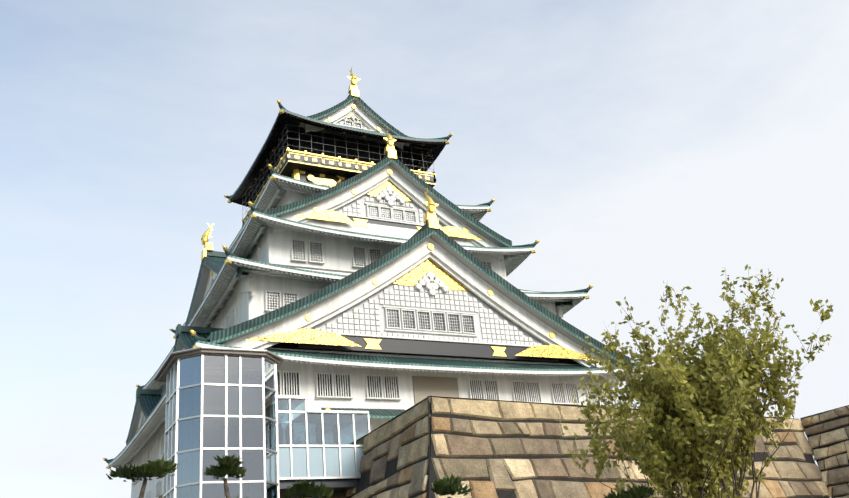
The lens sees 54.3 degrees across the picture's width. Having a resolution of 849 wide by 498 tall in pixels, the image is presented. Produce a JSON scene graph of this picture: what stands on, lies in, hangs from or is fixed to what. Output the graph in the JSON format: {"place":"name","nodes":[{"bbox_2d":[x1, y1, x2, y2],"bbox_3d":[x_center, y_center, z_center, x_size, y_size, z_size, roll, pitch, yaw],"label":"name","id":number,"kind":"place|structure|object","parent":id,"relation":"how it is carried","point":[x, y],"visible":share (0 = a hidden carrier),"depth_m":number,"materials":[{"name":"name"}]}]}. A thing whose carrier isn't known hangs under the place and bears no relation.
{"place":"outdoors","nodes":[
{"label":"outdoors","id":0,"kind":"place"},
{"bbox_2d":[0,0,848,497],"label":"sky","id":1,"kind":"structure","parent":0,"point":[642,144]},
{"label":"castle bailey","id":2,"kind":"structure","parent":0,"visible":0},
{"bbox_2d":[106,455,179,497],"bbox_3d":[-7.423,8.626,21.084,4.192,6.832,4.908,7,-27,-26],"label":"pine","id":3,"kind":"object","parent":2,"relation":"on","point":[159,468],"visible":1,"depth_m":22.73,"materials":[{"name":"green plant"}]},
{"bbox_2d":[203,454,246,497],"bbox_3d":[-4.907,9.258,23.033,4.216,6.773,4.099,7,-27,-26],"label":"pine","id":4,"kind":"object","parent":2,"relation":"on","point":[228,466],"visible":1,"depth_m":23.21,"materials":[{"name":"green plant"}]},
{"bbox_2d":[154,347,404,497],"bbox_3d":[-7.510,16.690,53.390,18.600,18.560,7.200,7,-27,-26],"label":"glass elevator building","id":5,"kind":"structure","parent":2,"relation":"on","point":[221,402],"depth_m":51.29,"materials":[{"name":"glass"}]},
{"bbox_2d":[159,493,428,497],"bbox_3d":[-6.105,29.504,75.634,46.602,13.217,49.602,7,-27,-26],"label":"tenshu dai base","id":6,"kind":"object","parent":2,"relation":"on","point":[335,495],"visible":0.04,"depth_m":56.05,"materials":[{"name":"stone"}]},
{"bbox_2d":[103,67,642,497],"bbox_3d":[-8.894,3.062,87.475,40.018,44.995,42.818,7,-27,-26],"label":"castle","id":7,"kind":"structure","parent":6,"relation":"on","point":[360,262],"depth_m":70.21,"materials":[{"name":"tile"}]},
{"bbox_2d":[283,478,333,497],"bbox_3d":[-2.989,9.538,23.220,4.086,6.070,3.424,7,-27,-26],"label":"pine","id":8,"kind":"object","parent":2,"relation":"on","point":[302,489],"visible":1,"depth_m":23.83,"materials":[{"name":"green plant"}]},
{"bbox_2d":[431,473,473,497],"bbox_3d":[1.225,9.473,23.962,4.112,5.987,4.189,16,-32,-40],"label":"pine","id":9,"kind":"object","parent":2,"relation":"on","point":[451,485],"visible":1,"depth_m":24.59,"materials":[{"name":"green plant"}]},
{"bbox_2d":[339,395,828,497],"bbox_3d":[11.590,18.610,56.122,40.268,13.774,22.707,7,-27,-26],"label":"stone wall","id":10,"kind":"structure","parent":2,"relation":"on","point":[485,448],"depth_m":49.38,"materials":[{"name":"stone"}]},
{"bbox_2d":[603,483,656,497],"bbox_3d":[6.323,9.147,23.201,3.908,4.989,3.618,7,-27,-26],"label":"pine","id":11,"kind":"object","parent":2,"relation":"on","point":[642,491],"visible":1,"depth_m":23.80,"materials":[{"name":"green plant"}]},
{"bbox_2d":[555,264,832,497],"bbox_3d":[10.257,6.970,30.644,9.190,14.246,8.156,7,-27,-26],"label":"spring tree","id":12,"kind":"object","parent":2,"relation":"on","point":[704,407],"visible":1,"depth_m":30.09,"materials":[{"name":"green plant"}]},
{"bbox_2d":[800,405,848,497],"bbox_3d":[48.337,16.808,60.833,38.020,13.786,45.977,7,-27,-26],"label":"stone wall","id":13,"kind":"structure","parent":2,"relation":"on","point":[827,433],"depth_m":62.73,"materials":[{"name":"stone"}]}
]}

